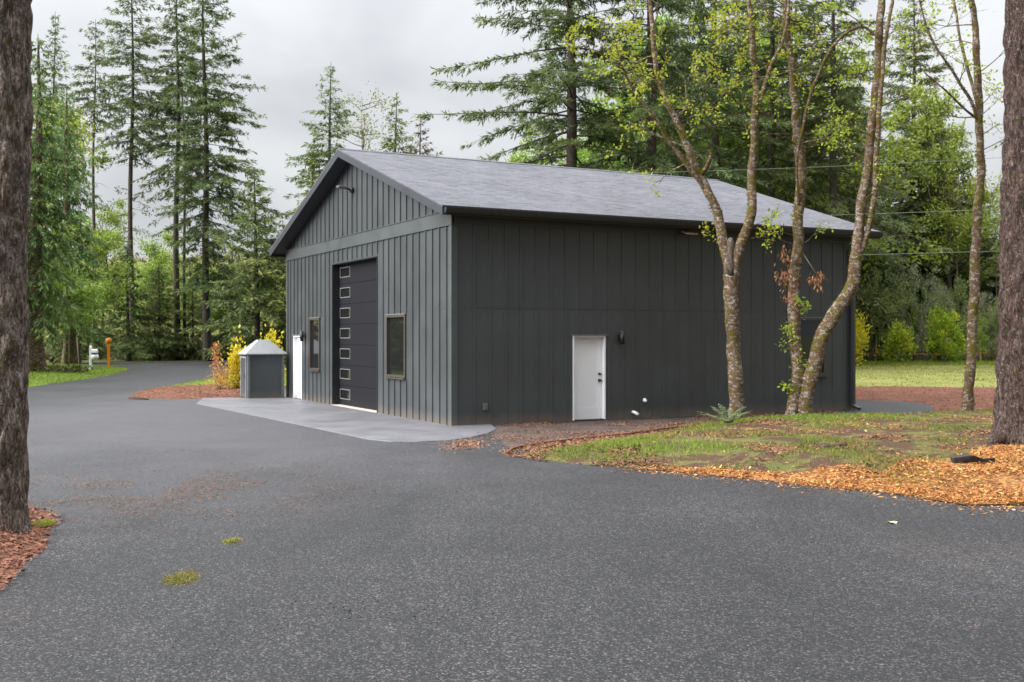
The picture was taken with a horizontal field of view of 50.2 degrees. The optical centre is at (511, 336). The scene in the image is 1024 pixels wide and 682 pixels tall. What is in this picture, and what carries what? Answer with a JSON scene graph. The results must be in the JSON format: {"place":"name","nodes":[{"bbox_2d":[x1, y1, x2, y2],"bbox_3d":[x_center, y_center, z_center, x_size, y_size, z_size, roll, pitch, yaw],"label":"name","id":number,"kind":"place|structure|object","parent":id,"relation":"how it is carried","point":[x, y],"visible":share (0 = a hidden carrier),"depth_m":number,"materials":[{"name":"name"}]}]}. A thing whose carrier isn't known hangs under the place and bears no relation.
{"place":"outdoors","nodes":[
{"label":"outdoors","id":0,"kind":"place"},
{"bbox_2d":[28,363,127,386],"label":"lawn verge","id":1,"kind":"structure","parent":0,"point":[50,378],"depth_m":53.71,"materials":[{"name":"green plant"}]},
{"bbox_2d":[29,363,92,373],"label":"bramble undergrowth","id":2,"kind":"object","parent":1,"relation":"on","point":[53,367],"visible":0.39,"depth_m":57.16,"materials":[{"name":"green plant"}]},
{"bbox_2d":[27,38,98,371],"bbox_3d":[-25.193,-6.991,58.343,5.753,18.220,6.122,0,0,-29],"label":"cedar tree","id":3,"kind":"object","parent":1,"relation":"on","point":[39,284],"visible":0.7,"depth_m":57.87,"materials":[{"name":"green plant"}]},
{"bbox_2d":[29,90,118,364],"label":"cedar tree","id":4,"kind":"object","parent":1,"relation":"on","point":[87,254],"visible":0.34,"depth_m":73.86,"materials":[{"name":"green plant"}]},
{"bbox_2d":[43,220,108,363],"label":"leafy sapling","id":5,"kind":"object","parent":1,"relation":"on","point":[83,295],"visible":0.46,"depth_m":66.00,"materials":[{"name":"green plant"}]},
{"bbox_2d":[46,359,218,363],"bbox_3d":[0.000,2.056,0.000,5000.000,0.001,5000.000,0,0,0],"label":"ground","id":6,"kind":"structure","parent":0,"point":[112,361],"depth_m":90.75,"materials":[{"name":"green plant"}]},
{"bbox_2d":[31,96,100,363],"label":"leafy sapling","id":7,"kind":"object","parent":6,"relation":"on","point":[84,146],"visible":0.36,"depth_m":76.19,"materials":[{"name":"green plant"}]},
{"bbox_2d":[29,96,129,361],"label":"maple tree","id":8,"kind":"object","parent":6,"relation":"on","point":[100,160],"visible":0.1,"depth_m":87.91,"materials":[{"name":"green plant"}]},
{"bbox_2d":[44,229,130,363],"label":"young fir","id":9,"kind":"object","parent":6,"relation":"on","point":[54,351],"visible":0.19,"depth_m":84.04,"materials":[{"name":"green plant"}]},
{"bbox_2d":[78,226,139,363],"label":"leafy sapling","id":10,"kind":"object","parent":6,"relation":"on","point":[107,288],"visible":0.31,"depth_m":81.88,"materials":[{"name":"green plant"}]},
{"bbox_2d":[81,240,174,361],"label":"young fir","id":11,"kind":"object","parent":6,"relation":"on","point":[128,349],"visible":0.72,"depth_m":91.62,"materials":[{"name":"green plant"}]},
{"bbox_2d":[45,339,277,359],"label":"bramble undergrowth","id":12,"kind":"object","parent":6,"relation":"on","point":[124,355],"visible":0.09,"depth_m":96.13,"materials":[{"name":"green plant"}]},
{"bbox_2d":[130,261,196,360],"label":"young fir","id":13,"kind":"object","parent":6,"relation":"on","point":[162,319],"visible":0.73,"depth_m":93.75,"materials":[{"name":"green plant"}]},
{"bbox_2d":[161,276,228,359],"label":"young fir","id":14,"kind":"object","parent":6,"relation":"on","point":[189,325],"visible":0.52,"depth_m":96.45,"materials":[{"name":"green plant"}]},
{"bbox_2d":[149,0,291,360],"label":"fir tree","id":15,"kind":"object","parent":6,"relation":"on","point":[208,252],"visible":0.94,"depth_m":91.16,"materials":[{"name":"green plant"}]},
{"bbox_2d":[188,242,266,359],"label":"young fir","id":16,"kind":"object","parent":6,"relation":"on","point":[222,329],"visible":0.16,"depth_m":99.61,"materials":[{"name":"green plant"}]},
{"bbox_2d":[178,167,285,363],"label":"young fir","id":17,"kind":"object","parent":6,"relation":"on","point":[256,279],"visible":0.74,"depth_m":83.19,"materials":[{"name":"green plant"}]},
{"bbox_2d":[236,219,285,358],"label":"young fir","id":18,"kind":"object","parent":6,"relation":"on","point":[280,273],"visible":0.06,"depth_m":89.75,"materials":[{"name":"green plant"}]},
{"bbox_2d":[267,159,318,331],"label":"fir tree","id":19,"kind":"object","parent":6,"relation":"on","point":[278,300],"visible":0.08,"depth_m":81.69,"materials":[{"name":"green plant"}]},
{"bbox_2d":[259,66,364,303],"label":"fir tree","id":20,"kind":"object","parent":6,"relation":"on","point":[313,155],"visible":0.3,"depth_m":87.52,"materials":[{"name":"green plant"}]},
{"bbox_2d":[323,81,392,152],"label":"leafy sapling","id":21,"kind":"object","parent":6,"relation":"on","point":[363,119],"visible":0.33,"depth_m":93.33,"materials":[{"name":"green plant"}]},
{"bbox_2d":[378,92,415,153],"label":"fir tree","id":22,"kind":"object","parent":6,"relation":"on","point":[393,144],"visible":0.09,"depth_m":92.01,"materials":[{"name":"green plant"}]},
{"bbox_2d":[406,119,443,155],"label":"fir tree","id":23,"kind":"object","parent":6,"relation":"on","point":[426,152],"visible":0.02,"depth_m":89.97,"materials":[{"name":"green plant"}]},
{"bbox_2d":[269,148,882,425],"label":"barn","id":24,"kind":"structure","parent":6,"relation":"on","point":[451,291],"depth_m":27.68,"materials":[{"name":"metal"}]},
{"bbox_2d":[293,336,301,399],"bbox_3d":[-6.916,0.978,35.549,0.210,2.084,1.000,0,0,-28],"label":"door","id":25,"kind":"structure","parent":24,"relation":"in","point":[297,344],"depth_m":35.90,"materials":[{"name":"white paint"}]},
{"bbox_2d":[308,317,320,371],"bbox_3d":[-6.095,0.238,33.834,0.145,1.673,1.060,0,0,-28],"label":"window","id":26,"kind":"structure","parent":24,"relation":"in","point":[314,322],"depth_m":33.90,"materials":[{"name":"grey glass"}]},
{"bbox_2d":[332,256,377,412],"bbox_3d":[-4.346,-0.064,30.742,0.278,4.171,3.778,0,0,-28],"label":"garage door","id":27,"kind":"structure","parent":24,"relation":"in","point":[357,339],"depth_m":31.18,"materials":[{"name":"paint"}]},
{"bbox_2d":[384,314,405,379],"bbox_3d":[-2.948,0.248,27.812,0.145,1.653,1.350,0,0,-28],"label":"window","id":28,"kind":"structure","parent":24,"relation":"in","point":[395,323],"depth_m":27.88,"materials":[{"name":"grey glass"}]},
{"bbox_2d":[571,334,605,420],"bbox_3d":[1.845,0.983,26.537,1.010,2.074,0.210,0,0,-28],"label":"door","id":29,"kind":"structure","parent":24,"relation":"in","point":[589,354],"depth_m":26.61,"materials":[{"name":"white paint"}]},
{"bbox_2d":[800,317,828,376],"bbox_3d":[8.173,0.283,29.768,1.060,1.623,0.145,0,0,-28],"label":"window","id":30,"kind":"structure","parent":24,"relation":"in","point":[808,327],"depth_m":29.75,"materials":[{"name":"black glass"}]},
{"bbox_2d":[736,0,909,353],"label":"forest fir","id":31,"kind":"object","parent":6,"relation":"on","point":[880,306],"visible":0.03,"depth_m":82.04,"materials":[{"name":"green plant"}]},
{"bbox_2d":[808,132,891,346],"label":"forest fir","id":32,"kind":"object","parent":6,"relation":"on","point":[869,268],"visible":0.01,"depth_m":82.37,"materials":[{"name":"green plant"}]},
{"bbox_2d":[836,82,933,361],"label":"forest fir","id":33,"kind":"object","parent":6,"relation":"on","point":[904,219],"visible":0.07,"depth_m":86.17,"materials":[{"name":"green plant"}]},
{"bbox_2d":[866,136,946,338],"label":"forest fir","id":34,"kind":"object","parent":6,"relation":"on","point":[921,208],"visible":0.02,"depth_m":97.18,"materials":[{"name":"green plant"}]},
{"bbox_2d":[856,386,994,411],"bbox_3d":[15.423,2.001,36.689,12.167,0.077,16.799,0,0,37],"label":"mulch strip","id":35,"kind":"object","parent":6,"relation":"on","point":[939,391],"visible":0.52,"depth_m":36.74,"materials":[{"name":"red plant"}]},
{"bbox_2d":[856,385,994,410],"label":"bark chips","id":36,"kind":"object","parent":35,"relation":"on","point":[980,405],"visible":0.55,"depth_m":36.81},
{"bbox_2d":[901,287,954,360],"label":"brush thicket","id":37,"kind":"object","parent":6,"relation":"on","point":[913,321],"visible":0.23,"depth_m":85.78,"materials":[{"name":"green plant"}]},
{"bbox_2d":[882,81,1000,340],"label":"maple tree","id":38,"kind":"object","parent":6,"relation":"on","point":[941,151],"visible":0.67,"depth_m":91.60,"materials":[{"name":"green plant"}]},
{"bbox_2d":[897,167,994,360],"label":"forest fir","id":39,"kind":"object","parent":6,"relation":"on","point":[929,278],"visible":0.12,"depth_m":95.48,"materials":[{"name":"green plant"}]},
{"bbox_2d":[918,261,991,361],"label":"brush thicket","id":40,"kind":"object","parent":6,"relation":"on","point":[956,294],"visible":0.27,"depth_m":85.47,"materials":[{"name":"green plant"}]},
{"bbox_2d":[927,167,992,321],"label":"leafy sapling","id":41,"kind":"object","parent":6,"relation":"on","point":[957,197],"visible":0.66,"depth_m":90.46,"materials":[{"name":"green plant"}]},
{"bbox_2d":[952,180,999,359],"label":"forest fir","id":42,"kind":"object","parent":6,"relation":"on","point":[990,256],"visible":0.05,"depth_m":96.94,"materials":[{"name":"green plant"}]},
{"bbox_2d":[957,290,998,360],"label":"brush thicket","id":43,"kind":"object","parent":6,"relation":"on","point":[983,356],"visible":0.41,"depth_m":83.74,"materials":[{"name":"green plant"}]},
{"bbox_2d":[960,171,1001,334],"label":"leafy sapling","id":44,"kind":"object","parent":6,"relation":"on","point":[994,192],"visible":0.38,"depth_m":91.35,"materials":[{"name":"green plant"}]},
{"bbox_2d":[979,295,999,356],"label":"brush thicket","id":45,"kind":"object","parent":6,"relation":"on","point":[996,328],"visible":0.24,"depth_m":81.85,"materials":[{"name":"green plant"}]},
{"bbox_2d":[979,231,1000,359],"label":"forest fir","id":46,"kind":"object","parent":6,"relation":"on","point":[993,288],"visible":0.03,"depth_m":96.95,"materials":[{"name":"green plant"}]},
{"bbox_2d":[58,265,281,358],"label":"hill","id":47,"kind":"structure","parent":0,"point":[180,309],"depth_m":151.93,"materials":[{"name":"green plant"}]},
{"bbox_2d":[32,15,89,329],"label":"fir tree","id":48,"kind":"object","parent":47,"relation":"on","point":[63,86],"visible":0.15,"depth_m":104.27,"materials":[{"name":"green plant"}]},
{"bbox_2d":[64,19,136,348],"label":"fir tree","id":49,"kind":"object","parent":47,"relation":"on","point":[93,89],"visible":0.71,"depth_m":99.92,"materials":[{"name":"green plant"}]},
{"bbox_2d":[84,198,137,329],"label":"maple tree","id":50,"kind":"object","parent":47,"relation":"on","point":[113,218],"visible":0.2,"depth_m":111.40,"materials":[{"name":"green plant"}]},
{"bbox_2d":[84,0,174,346],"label":"fir tree","id":51,"kind":"object","parent":47,"relation":"on","point":[131,148],"visible":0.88,"depth_m":97.40,"materials":[{"name":"green plant"}]},
{"bbox_2d":[117,235,192,348],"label":"leafy sapling","id":52,"kind":"object","parent":47,"relation":"on","point":[151,247],"visible":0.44,"depth_m":99.93,"materials":[{"name":"green plant"}]},
{"bbox_2d":[134,230,186,297],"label":"leafy sapling","id":53,"kind":"object","parent":47,"relation":"on","point":[165,236],"visible":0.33,"depth_m":134.20,"materials":[{"name":"green plant"}]},
{"bbox_2d":[43,245,285,350],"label":"hillside undergrowth","id":54,"kind":"object","parent":47,"relation":"on","point":[197,326],"visible":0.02,"depth_m":152.18,"materials":[{"name":"green plant"}]},
{"bbox_2d":[116,0,237,359],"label":"fir tree","id":55,"kind":"object","parent":47,"relation":"on","point":[178,86],"visible":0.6,"depth_m":95.64,"materials":[{"name":"green plant"}]},
{"bbox_2d":[167,260,213,326],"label":"leafy sapling","id":56,"kind":"object","parent":47,"relation":"on","point":[187,301],"visible":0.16,"depth_m":105.31,"materials":[{"name":"green plant"}]},
{"bbox_2d":[189,267,252,352],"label":"leafy sapling","id":57,"kind":"object","parent":47,"relation":"on","point":[219,312],"visible":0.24,"depth_m":99.33,"materials":[{"name":"green plant"}]},
{"bbox_2d":[867,0,999,332],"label":"fir tree","id":58,"kind":"object","parent":47,"relation":"on","point":[914,63],"visible":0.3,"depth_m":96.91,"materials":[{"name":"green plant"}]},
{"bbox_2d":[0,360,1023,681],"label":"driveway","id":59,"kind":"structure","parent":0,"point":[740,592],"depth_m":9.67,"materials":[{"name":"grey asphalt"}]},
{"bbox_2d":[0,504,65,589],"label":"bark bed","id":60,"kind":"object","parent":59,"relation":"on","point":[19,554],"visible":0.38,"depth_m":10.46,"materials":[{"name":"brown wood"}]},
{"bbox_2d":[0,0,33,533],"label":"rough bark tree","id":61,"kind":"object","parent":60,"relation":"on","point":[16,92],"visible":0.85,"depth_m":11.05,"materials":[{"name":"brown wood"}]},
{"bbox_2d":[157,567,203,585],"bbox_3d":[-2.781,2.014,9.221,0.415,0.060,0.718,0,0,0],"label":"grass tuft","id":62,"kind":"object","parent":59,"relation":"on","point":[179,576],"visible":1,"depth_m":9.14,"materials":[{"name":"green plant"}]},
{"bbox_2d":[132,383,284,398],"bbox_3d":[-11.162,1.973,40.611,5.408,0.126,10.036,0,0,-12],"label":"mulch bed","id":63,"kind":"object","parent":59,"relation":"on","point":[184,395],"visible":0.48,"depth_m":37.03,"materials":[{"name":"red wood"}]},
{"bbox_2d":[201,342,239,388],"bbox_3d":[-10.717,1.134,40.368,1.631,1.983,1.436,0,0,0],"label":"orange shrub","id":64,"kind":"object","parent":63,"relation":"on","point":[217,383],"visible":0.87,"depth_m":40.35,"materials":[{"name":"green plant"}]},
{"bbox_2d":[221,324,245,387],"bbox_3d":[-10.385,0.852,40.991,1.244,2.688,1.279,0,0,-22],"label":"yellow shrub","id":65,"kind":"object","parent":63,"relation":"on","point":[235,361],"visible":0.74,"depth_m":40.84,"materials":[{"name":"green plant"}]},
{"bbox_2d":[196,397,496,441],"bbox_3d":[-5.202,2.073,29.475,3.904,0.114,18.033,0,0,-30],"label":"concrete apron","id":66,"kind":"object","parent":59,"relation":"on","point":[363,424],"visible":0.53,"depth_m":26.31,"materials":[{"name":"grey concrete"}]},
{"bbox_2d":[238,340,286,397],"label":"pump house","id":67,"kind":"structure","parent":66,"relation":"on","point":[262,368],"depth_m":36.02,"materials":[{"name":"grey paint"}]},
{"bbox_2d":[241,356,246,397],"bbox_3d":[-8.876,1.340,36.120,0.090,1.380,0.720,0,0,-28],"label":"door","id":68,"kind":"structure","parent":67,"relation":"in","point":[243,358],"depth_m":36.02,"materials":[{"name":"grey paint"}]},
{"bbox_2d":[438,437,504,452],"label":"bark chips","id":69,"kind":"object","parent":59,"relation":"on","point":[465,443],"visible":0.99,"depth_m":20.48,"materials":[{"name":"brown wood"}]},
{"bbox_2d":[28,439,1023,675],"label":"needle litter","id":70,"kind":"object","parent":59,"relation":"on","point":[202,487],"visible":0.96,"depth_m":13.65,"materials":[{"name":"brown plant"}]},
{"bbox_2d":[506,426,678,453],"bbox_3d":[1.613,2.033,21.733,0.500,0.095,6.623,0,0,35],"label":"garden edging","id":71,"kind":"object","parent":59,"relation":"on","point":[561,440],"visible":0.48,"depth_m":21.77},
{"bbox_2d":[519,410,1023,504],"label":"planting island","id":72,"kind":"structure","parent":59,"relation":"on","point":[924,447],"depth_m":18.64,"materials":[{"name":"green plant"}]},
{"bbox_2d":[480,410,842,456],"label":"bark chips","id":73,"kind":"object","parent":72,"relation":"on","point":[616,432],"visible":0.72,"depth_m":22.87,"materials":[{"name":"brown wood"}]},
{"bbox_2d":[554,0,862,419],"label":"forked tree","id":74,"kind":"object","parent":72,"relation":"on","point":[731,253],"visible":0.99,"depth_m":25.83,"materials":[{"name":"green plant"}]},
{"bbox_2d":[696,404,750,423],"bbox_3d":[4.581,1.680,23.606,1.183,0.402,1.214,0,0,0],"label":"sword fern","id":75,"kind":"object","parent":72,"relation":"on","point":[729,420],"visible":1,"depth_m":23.69,"materials":[{"name":"green plant"}]},
{"bbox_2d":[534,411,981,462],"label":"vivid grass","id":76,"kind":"structure","parent":72,"relation":"on","point":[664,447],"depth_m":18.73,"materials":[{"name":"green plant"}]},
{"bbox_2d":[505,409,1023,495],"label":"bark chips","id":77,"kind":"object","parent":72,"relation":"on","point":[776,447],"visible":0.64,"depth_m":18.47,"materials":[{"name":"brown wood"}]},
{"bbox_2d":[525,408,1022,486],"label":"island grass","id":78,"kind":"structure","parent":72,"relation":"on","point":[644,437],"depth_m":19.11,"materials":[{"name":"green plant"}]},
{"bbox_2d":[579,412,1023,514],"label":"wood chips","id":79,"kind":"object","parent":72,"relation":"on","point":[981,454],"visible":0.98,"depth_m":15.17,"materials":[{"name":"orange wood"}]},
{"bbox_2d":[950,453,994,463],"bbox_3d":[6.700,1.793,15.914,0.618,0.170,0.211,0,0,-6],"label":"wood chunk","id":80,"kind":"object","parent":79,"relation":"on","point":[965,458],"visible":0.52,"depth_m":15.83,"materials":[{"name":"grey wood"}]},
{"bbox_2d":[685,0,963,415],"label":"twin stem tree","id":81,"kind":"object","parent":72,"relation":"on","point":[803,380],"visible":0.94,"depth_m":25.91,"materials":[{"name":"green plant"}]},
{"bbox_2d":[886,0,1004,412],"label":"slender alder","id":82,"kind":"object","parent":72,"relation":"on","point":[968,401],"visible":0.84,"depth_m":27.12,"materials":[{"name":"green plant"}]},
{"bbox_2d":[982,0,1023,444],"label":"furrowed tree","id":83,"kind":"object","parent":72,"relation":"on","point":[1007,427],"visible":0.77,"depth_m":18.98,"materials":[{"name":"brown plant"}]},
{"bbox_2d":[30,0,1004,326],"label":"sky","id":84,"kind":"structure","parent":0,"point":[286,46],"materials":[{"name":"white"}]},
{"bbox_2d":[490,412,843,449],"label":"mulch path","id":85,"kind":"structure","parent":0,"point":[574,428],"depth_m":24.06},
{"bbox_2d":[857,359,994,366],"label":"lawn grass","id":86,"kind":"structure","parent":0,"point":[930,363],"depth_m":73.96,"materials":[{"name":"green plant"}]},
{"bbox_2d":[856,364,996,387],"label":"back lawn","id":87,"kind":"structure","parent":0,"point":[879,380],"depth_m":51.51,"materials":[{"name":"green plant"}]},
{"bbox_2d":[504,125,566,165],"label":"maple tree","id":88,"kind":"object","parent":87,"relation":"on","point":[517,159],"visible":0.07,"depth_m":74.59,"materials":[{"name":"green plant"}]},
{"bbox_2d":[409,0,700,174],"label":"fir tree","id":89,"kind":"object","parent":87,"relation":"on","point":[568,77],"visible":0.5,"depth_m":57.41,"materials":[{"name":"green plant"}]},
{"bbox_2d":[512,9,697,172],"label":"maple tree","id":90,"kind":"object","parent":87,"relation":"on","point":[582,154],"visible":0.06,"depth_m":68.16,"materials":[{"name":"green plant"}]},
{"bbox_2d":[517,0,790,187],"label":"fir tree","id":91,"kind":"object","parent":87,"relation":"on","point":[673,81],"visible":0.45,"depth_m":59.65,"materials":[{"name":"green plant"}]},
{"bbox_2d":[630,31,733,176],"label":"forest fir","id":92,"kind":"object","parent":87,"relation":"on","point":[671,156],"visible":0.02,"depth_m":75.29,"materials":[{"name":"green plant"}]},
{"bbox_2d":[630,0,814,192],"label":"fir tree","id":93,"kind":"object","parent":87,"relation":"on","point":[724,63],"visible":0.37,"depth_m":65.50,"materials":[{"name":"green plant"}]},
{"bbox_2d":[670,23,868,271],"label":"maple tree","id":94,"kind":"object","parent":87,"relation":"on","point":[726,142],"visible":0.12,"depth_m":73.11,"materials":[{"name":"green plant"}]},
{"bbox_2d":[694,0,871,208],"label":"fir tree","id":95,"kind":"object","parent":87,"relation":"on","point":[771,48],"visible":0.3,"depth_m":69.34,"materials":[{"name":"green plant"}]},
{"bbox_2d":[734,7,947,270],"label":"maple tree","id":96,"kind":"object","parent":87,"relation":"on","point":[898,152],"visible":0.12,"depth_m":76.65,"materials":[{"name":"green plant"}]},
{"bbox_2d":[734,0,952,338],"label":"fir tree","id":97,"kind":"object","parent":87,"relation":"on","point":[833,206],"visible":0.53,"depth_m":65.74,"materials":[{"name":"green plant"}]},
{"bbox_2d":[856,304,872,365],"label":"yellow shrub","id":98,"kind":"object","parent":87,"relation":"on","point":[861,337],"visible":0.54,"depth_m":71.73,"materials":[{"name":"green plant"}]},
{"bbox_2d":[856,256,911,361],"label":"brush thicket","id":99,"kind":"object","parent":87,"relation":"on","point":[882,333],"visible":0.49,"depth_m":81.62,"materials":[{"name":"green plant"}]},
{"bbox_2d":[874,318,918,363],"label":"laurel shrub","id":100,"kind":"object","parent":87,"relation":"on","point":[897,335],"visible":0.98,"depth_m":74.73,"materials":[{"name":"green plant"}]},
{"bbox_2d":[882,255,955,361],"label":"brush thicket","id":101,"kind":"object","parent":87,"relation":"on","point":[918,355],"visible":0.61,"depth_m":83.71,"materials":[{"name":"green plant"}]},
{"bbox_2d":[922,305,966,361],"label":"laurel shrub","id":102,"kind":"object","parent":87,"relation":"on","point":[940,320],"visible":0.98,"depth_m":76.63,"materials":[{"name":"green plant"}]},
{"bbox_2d":[954,313,989,360],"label":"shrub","id":103,"kind":"object","parent":87,"relation":"on","point":[981,335],"visible":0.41,"depth_m":79.81,"materials":[{"name":"green plant"}]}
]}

